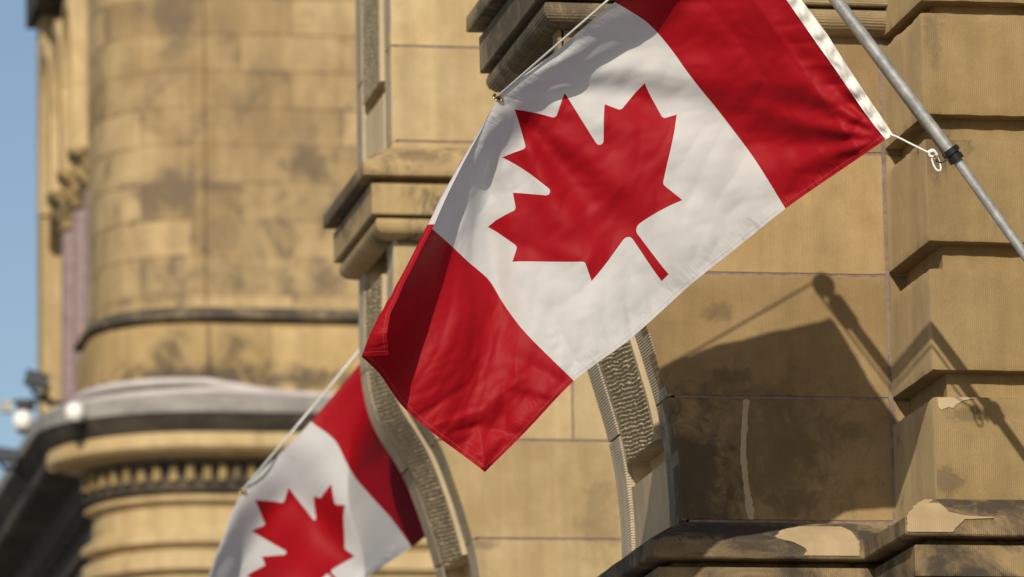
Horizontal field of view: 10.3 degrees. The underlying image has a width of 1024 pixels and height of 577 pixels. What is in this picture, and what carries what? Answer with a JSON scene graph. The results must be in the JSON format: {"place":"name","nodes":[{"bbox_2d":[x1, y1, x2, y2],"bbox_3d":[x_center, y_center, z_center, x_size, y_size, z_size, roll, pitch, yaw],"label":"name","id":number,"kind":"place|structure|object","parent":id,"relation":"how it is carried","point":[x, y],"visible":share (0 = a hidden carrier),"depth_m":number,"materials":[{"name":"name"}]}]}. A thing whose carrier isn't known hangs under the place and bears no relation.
{"place":"outdoors","nodes":[
{"label":"outdoors","id":0,"kind":"place"},
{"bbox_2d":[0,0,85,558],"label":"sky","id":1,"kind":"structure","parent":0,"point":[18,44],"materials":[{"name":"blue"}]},
{"bbox_2d":[0,0,437,576],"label":"corner tower","id":2,"kind":"structure","parent":0,"point":[196,164],"depth_m":46.39,"materials":[{"name":"stone"}]},
{"bbox_2d":[0,447,24,479],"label":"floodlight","id":3,"kind":"object","parent":2,"relation":"attached to","point":[9,455],"visible":1,"depth_m":47.52,"materials":[{"name":"metal"}]},
{"bbox_2d":[23,369,52,407],"bbox_3d":[-3.981,0.840,47.773,0.266,0.295,0.243,1,-11,-10],"label":"floodlight","id":4,"kind":"object","parent":2,"relation":"attached to","point":[33,379],"visible":1,"depth_m":47.67,"materials":[{"name":"metal"}]},
{"bbox_2d":[13,397,67,433],"bbox_3d":[-3.918,1.082,47.815,0.594,0.310,0.165,5,-13,-30],"label":"dome lamp","id":5,"kind":"object","parent":2,"relation":"attached to","point":[22,420],"visible":0.96,"depth_m":47.68,"materials":[{"name":"glass"}]},
{"bbox_2d":[1,399,25,413],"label":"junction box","id":6,"kind":"object","parent":5,"relation":"attached to","point":[6,406],"visible":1,"depth_m":47.66,"materials":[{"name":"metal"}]},
{"bbox_2d":[65,402,84,436],"bbox_3d":[-3.512,1.049,45.666,0.158,0.273,0.195,1,-11,-10],"label":"dome lamp","id":7,"kind":"object","parent":2,"relation":"attached to","point":[74,413],"visible":1,"depth_m":45.61,"materials":[{"name":"glass"}]},
{"bbox_2d":[70,377,271,401],"bbox_3d":[-1.813,0.853,46.024,3.727,0.227,0.742,-2,-11,6],"label":"ledge","id":8,"kind":"object","parent":2,"relation":"on","point":[140,383],"visible":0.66,"depth_m":45.81,"materials":[{"name":"grey stone"}]},
{"bbox_2d":[50,387,334,410],"bbox_3d":[-1.933,0.890,45.852,3.995,0.110,0.902,-3,-11,8],"label":"ledge","id":9,"kind":"object","parent":2,"relation":"on","point":[218,391],"visible":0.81,"depth_m":45.57,"materials":[{"name":"grey stone"}]},
{"bbox_2d":[238,350,358,493],"bbox_3d":[-0.268,0.901,27.648,2.183,1.907,0.169,2,-11,-13],"label":"flag pole","id":10,"kind":"object","parent":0,"point":[300,421],"visible":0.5,"depth_m":27.55,"materials":[{"name":"metal"}]},
{"bbox_2d":[208,364,424,576],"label":"flag","id":11,"kind":"object","parent":10,"relation":"hanging from","point":[326,493],"visible":0.77,"depth_m":27.50,"materials":[{"name":"white fabric"}]},
{"label":"ground","id":12,"kind":"structure","parent":0,"visible":0},
{"bbox_2d":[323,0,1023,576],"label":"stone building","id":13,"kind":"structure","parent":12,"relation":"on","point":[825,378],"depth_m":21.37,"materials":[{"name":"stone"}]},
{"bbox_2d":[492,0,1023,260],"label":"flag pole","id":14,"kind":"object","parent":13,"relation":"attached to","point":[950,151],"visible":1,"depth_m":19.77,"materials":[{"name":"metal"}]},
{"bbox_2d":[362,0,946,471],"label":"flag","id":15,"kind":"object","parent":14,"relation":"hanging from","point":[626,170],"visible":1,"depth_m":20.00,"materials":[{"name":"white fabric"}]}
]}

